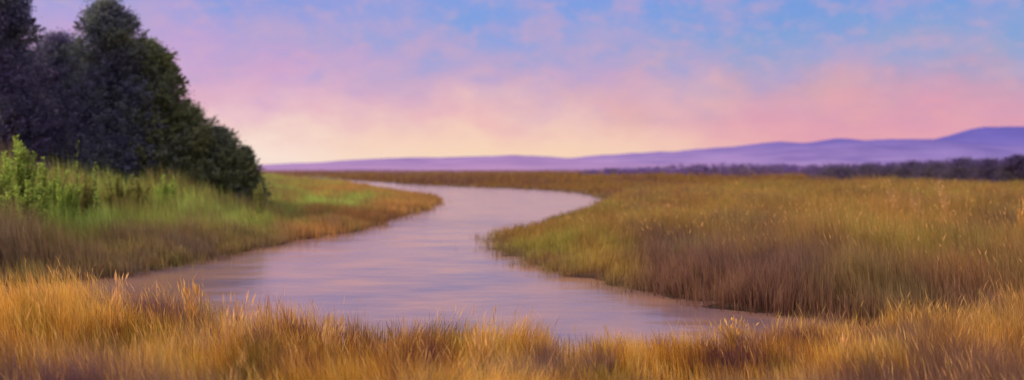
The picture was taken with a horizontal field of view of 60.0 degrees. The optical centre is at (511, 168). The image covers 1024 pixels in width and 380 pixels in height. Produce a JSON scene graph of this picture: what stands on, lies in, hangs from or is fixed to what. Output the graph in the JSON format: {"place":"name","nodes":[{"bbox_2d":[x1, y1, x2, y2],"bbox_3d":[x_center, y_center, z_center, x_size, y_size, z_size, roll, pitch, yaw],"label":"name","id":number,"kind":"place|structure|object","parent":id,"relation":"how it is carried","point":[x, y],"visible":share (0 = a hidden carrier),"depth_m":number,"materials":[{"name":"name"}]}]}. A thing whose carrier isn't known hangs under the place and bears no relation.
{"place":"outdoors","nodes":[
{"label":"outdoors","id":0,"kind":"place"},
{"bbox_2d":[0,159,15,202],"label":"tall shrub","id":1,"kind":"object","parent":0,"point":[6,181],"visible":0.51,"depth_m":35.18,"materials":[{"name":"green plant"}]},
{"bbox_2d":[0,181,897,352],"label":"water","id":2,"kind":"structure","parent":0,"point":[408,268],"depth_m":27.04,"materials":[{"name":"liquid"}]},
{"bbox_2d":[1,171,1022,379],"bbox_3d":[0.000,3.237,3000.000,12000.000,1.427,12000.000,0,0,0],"label":"ground","id":3,"kind":"structure","parent":0,"point":[593,275],"depth_m":27.23,"materials":[{"name":"soil"}]},
{"bbox_2d":[0,151,15,187],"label":"green bush","id":4,"kind":"object","parent":3,"relation":"on","point":[10,163],"visible":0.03,"depth_m":40.69,"materials":[{"name":"green plant"}]},
{"bbox_2d":[0,190,23,231],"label":"green bush","id":5,"kind":"object","parent":3,"relation":"on","point":[7,199],"visible":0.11,"depth_m":31.98,"materials":[{"name":"green plant"}]},
{"bbox_2d":[1,135,38,229],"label":"tall shrub","id":6,"kind":"object","parent":3,"relation":"on","point":[21,167],"visible":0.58,"depth_m":35.86,"materials":[{"name":"green plant"}]},
{"bbox_2d":[13,180,48,242],"bbox_3d":[-17.861,1.775,33.005,1.372,2.770,0.944,0,0,0],"label":"green bush","id":7,"kind":"object","parent":3,"relation":"on","point":[27,195],"visible":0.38,"depth_m":32.85,"materials":[{"name":"green plant"}]},
{"bbox_2d":[0,0,70,182],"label":"tree","id":8,"kind":"object","parent":3,"relation":"on","point":[26,117],"visible":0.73,"depth_m":57.47,"materials":[{"name":"green plant"}]},
{"bbox_2d":[31,157,53,217],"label":"tall shrub","id":9,"kind":"object","parent":3,"relation":"on","point":[43,178],"visible":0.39,"depth_m":38.04,"materials":[{"name":"green plant"}]},
{"bbox_2d":[28,269,58,340],"bbox_3d":[-8.434,2.557,15.993,0.476,1.485,0.392,0,0,11],"label":"grass clump","id":10,"kind":"object","parent":3,"relation":"on","point":[50,295],"visible":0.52,"depth_m":15.97,"materials":[{"name":"brown plant"}]},
{"bbox_2d":[1,25,96,172],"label":"tree","id":11,"kind":"object","parent":3,"relation":"on","point":[54,42],"visible":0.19,"depth_m":64.69,"materials":[{"name":"green plant"}]},
{"bbox_2d":[45,168,68,209],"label":"green bush","id":12,"kind":"object","parent":3,"relation":"on","point":[54,186],"visible":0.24,"depth_m":41.93,"materials":[{"name":"green plant"}]},
{"bbox_2d":[54,176,83,232],"bbox_3d":[-19.401,1.727,38.935,1.311,2.868,0.926,0,0,0],"label":"green bush","id":13,"kind":"object","parent":3,"relation":"on","point":[68,200],"visible":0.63,"depth_m":38.85,"materials":[{"name":"green plant"}]},
{"bbox_2d":[74,141,80,215],"bbox_3d":[-19.586,0.931,39.962,0.339,4.439,0.409,0,0,0],"label":"thin sapling","id":14,"kind":"object","parent":3,"relation":"on","point":[76,184],"visible":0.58,"depth_m":39.92,"materials":[{"name":"green plant"}]},
{"bbox_2d":[74,173,99,216],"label":"green bush","id":15,"kind":"object","parent":3,"relation":"on","point":[87,197],"visible":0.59,"depth_m":43.88,"materials":[{"name":"green plant"}]},
{"bbox_2d":[92,162,99,220],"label":"leafy plant","id":16,"kind":"object","parent":3,"relation":"on","point":[96,198],"visible":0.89,"depth_m":40.98,"materials":[{"name":"green plant"}]},
{"bbox_2d":[38,0,172,191],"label":"tree","id":17,"kind":"object","parent":3,"relation":"on","point":[109,27],"visible":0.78,"depth_m":58.70,"materials":[{"name":"green plant"}]},
{"bbox_2d":[99,170,133,214],"bbox_3d":[-20.492,1.659,45.969,1.736,3.162,0.836,0,0,0],"label":"green bush","id":18,"kind":"object","parent":3,"relation":"on","point":[117,192],"visible":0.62,"depth_m":45.86,"materials":[{"name":"green plant"}]},
{"bbox_2d":[111,270,128,325],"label":"grass clump","id":19,"kind":"object","parent":3,"relation":"on","point":[115,291],"visible":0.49,"depth_m":16.96,"materials":[{"name":"brown plant"}]},
{"bbox_2d":[124,174,151,214],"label":"green bush","id":20,"kind":"object","parent":3,"relation":"on","point":[138,192],"visible":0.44,"depth_m":46.83,"materials":[{"name":"green plant"}]},
{"bbox_2d":[80,33,209,191],"bbox_3d":[-25.546,-2.858,61.721,9.901,13.457,9.053,0,0,0],"label":"tree","id":21,"kind":"object","parent":3,"relation":"on","point":[166,81],"visible":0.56,"depth_m":60.69,"materials":[{"name":"green plant"}]},
{"bbox_2d":[154,174,177,206],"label":"green bush","id":22,"kind":"object","parent":3,"relation":"on","point":[168,187],"visible":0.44,"depth_m":48.90,"materials":[{"name":"green plant"}]},
{"bbox_2d":[138,97,234,195],"bbox_3d":[-23.538,-0.526,62.935,8.564,9.144,7.166,0,0,0],"label":"tree","id":23,"kind":"object","parent":3,"relation":"on","point":[200,128],"visible":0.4,"depth_m":61.86,"materials":[{"name":"green plant"}]},
{"bbox_2d":[177,278,201,339],"bbox_3d":[-6.001,2.635,16.467,0.412,1.329,0.434,0,0,0],"label":"grass clump","id":24,"kind":"object","parent":3,"relation":"on","point":[197,292],"visible":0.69,"depth_m":16.46,"materials":[{"name":"brown plant"}]},
{"bbox_2d":[195,123,253,196],"bbox_3d":[-21.291,0.262,64.090,6.872,7.251,5.853,0,0,0],"label":"tree","id":25,"kind":"object","parent":3,"relation":"on","point":[225,140],"visible":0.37,"depth_m":62.90,"materials":[{"name":"green plant"}]},
{"bbox_2d":[0,127,453,286],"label":"green reeds","id":26,"kind":"object","parent":3,"relation":"on","point":[189,223],"visible":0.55,"depth_m":40.54,"materials":[{"name":"green plant"}]},
{"bbox_2d":[220,291,258,370],"bbox_3d":[-4.263,2.606,14.016,0.620,1.388,0.632,0,0,-40],"label":"grass clump","id":27,"kind":"object","parent":3,"relation":"on","point":[230,328],"visible":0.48,"depth_m":13.95,"materials":[{"name":"brown plant"}]},
{"bbox_2d":[217,144,274,206],"bbox_3d":[-19.031,1.006,63.001,4.249,5.695,4.169,0,0,0],"label":"tree","id":28,"kind":"object","parent":3,"relation":"on","point":[246,168],"visible":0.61,"depth_m":62.48,"materials":[{"name":"green plant"}]},
{"bbox_2d":[253,181,270,215],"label":"leafy plant","id":29,"kind":"object","parent":3,"relation":"on","point":[258,201],"visible":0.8,"depth_m":49.89,"materials":[{"name":"green plant"}]},
{"bbox_2d":[322,314,349,367],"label":"grass clump","id":30,"kind":"object","parent":3,"relation":"on","point":[328,335],"visible":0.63,"depth_m":14.46,"materials":[{"name":"brown plant"}]},
{"bbox_2d":[461,325,497,376],"bbox_3d":[-0.488,2.805,13.379,0.549,0.989,0.644,0,0,0],"label":"grass clump","id":31,"kind":"object","parent":3,"relation":"on","point":[485,345],"visible":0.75,"depth_m":13.32,"materials":[{"name":"brown plant"}]},
{"bbox_2d":[0,253,1023,379],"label":"golden grass","id":32,"kind":"structure","parent":3,"relation":"on","point":[87,333],"depth_m":14.29,"materials":[{"name":"plant"}]},
{"bbox_2d":[260,169,995,196],"bbox_3d":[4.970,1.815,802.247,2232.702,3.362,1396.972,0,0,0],"label":"brown marsh","id":33,"kind":"structure","parent":3,"relation":"on","point":[556,179],"depth_m":242.64,"materials":[{"name":"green plant"}]},
{"bbox_2d":[411,175,1023,328],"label":"marsh grass","id":34,"kind":"structure","parent":3,"relation":"on","point":[788,245],"depth_m":28.64,"materials":[{"name":"plant"}]},
{"bbox_2d":[705,316,757,349],"bbox_3d":[4.014,2.979,16.170,0.777,0.642,0.830,0,0,-29],"label":"grass clump","id":35,"kind":"object","parent":3,"relation":"on","point":[732,333],"visible":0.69,"depth_m":16.16,"materials":[{"name":"brown plant"}]},
{"bbox_2d":[581,158,1023,176],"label":"distant wood","id":36,"kind":"object","parent":3,"relation":"on","point":[698,168],"visible":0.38,"depth_m":357.04,"materials":[{"name":"purple plant"}]},
{"bbox_2d":[803,162,855,180],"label":"tree","id":37,"kind":"object","parent":3,"relation":"on","point":[839,171],"visible":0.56,"depth_m":215.19,"materials":[{"name":"purple plant"}]},
{"bbox_2d":[840,319,855,361],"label":"grass clump","id":38,"kind":"object","parent":3,"relation":"on","point":[847,338],"visible":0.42,"depth_m":13.99,"materials":[{"name":"brown plant"}]},
{"bbox_2d":[843,162,885,179],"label":"tree","id":39,"kind":"object","parent":3,"relation":"on","point":[861,168],"visible":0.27,"depth_m":205.50,"materials":[{"name":"purple plant"}]},
{"bbox_2d":[855,162,903,179],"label":"tree","id":40,"kind":"object","parent":3,"relation":"on","point":[887,168],"visible":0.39,"depth_m":195.37,"materials":[{"name":"purple plant"}]},
{"bbox_2d":[884,178,899,215],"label":"grass clump","id":41,"kind":"object","parent":3,"relation":"on","point":[893,197],"visible":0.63,"depth_m":44.02,"materials":[{"name":"brown plant"}]},
{"bbox_2d":[889,159,932,179],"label":"tree","id":42,"kind":"object","parent":3,"relation":"on","point":[905,166],"visible":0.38,"depth_m":185.53,"materials":[{"name":"purple plant"}]},
{"bbox_2d":[897,157,964,180],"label":"tree","id":43,"kind":"object","parent":3,"relation":"on","point":[928,170],"visible":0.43,"depth_m":175.28,"materials":[{"name":"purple plant"}]},
{"bbox_2d":[931,155,985,180],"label":"tree","id":44,"kind":"object","parent":3,"relation":"on","point":[955,164],"visible":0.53,"depth_m":164.13,"materials":[{"name":"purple plant"}]},
{"bbox_2d":[954,155,1005,182],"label":"tree","id":45,"kind":"object","parent":3,"relation":"on","point":[988,167],"visible":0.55,"depth_m":157.41,"materials":[{"name":"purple plant"}]},
{"bbox_2d":[993,154,1023,182],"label":"tree","id":46,"kind":"object","parent":3,"relation":"on","point":[1012,166],"visible":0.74,"depth_m":149.30,"materials":[{"name":"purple plant"}]},
{"bbox_2d":[1014,187,1023,236],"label":"grass clump","id":47,"kind":"object","parent":3,"relation":"on","point":[1019,210],"visible":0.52,"depth_m":30.01,"materials":[{"name":"brown plant"}]},
{"bbox_2d":[17,0,1023,164],"label":"sky","id":48,"kind":"structure","parent":0,"point":[299,81],"materials":[{"name":"pink"}]},
{"bbox_2d":[261,159,850,170],"bbox_3d":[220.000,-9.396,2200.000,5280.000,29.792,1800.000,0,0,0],"label":"hills","id":49,"kind":"structure","parent":0,"point":[511,164],"depth_m":1519.74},
{"bbox_2d":[257,127,1023,166],"bbox_3d":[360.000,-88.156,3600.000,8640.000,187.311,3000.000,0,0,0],"label":"hills","id":50,"kind":"structure","parent":0,"point":[994,142],"depth_m":2735.81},
{"bbox_2d":[934,180,948,217],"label":"grass clump","id":51,"kind":"object","parent":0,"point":[947,209],"visible":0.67,"depth_m":42.96,"materials":[{"name":"brown plant"}]}
]}

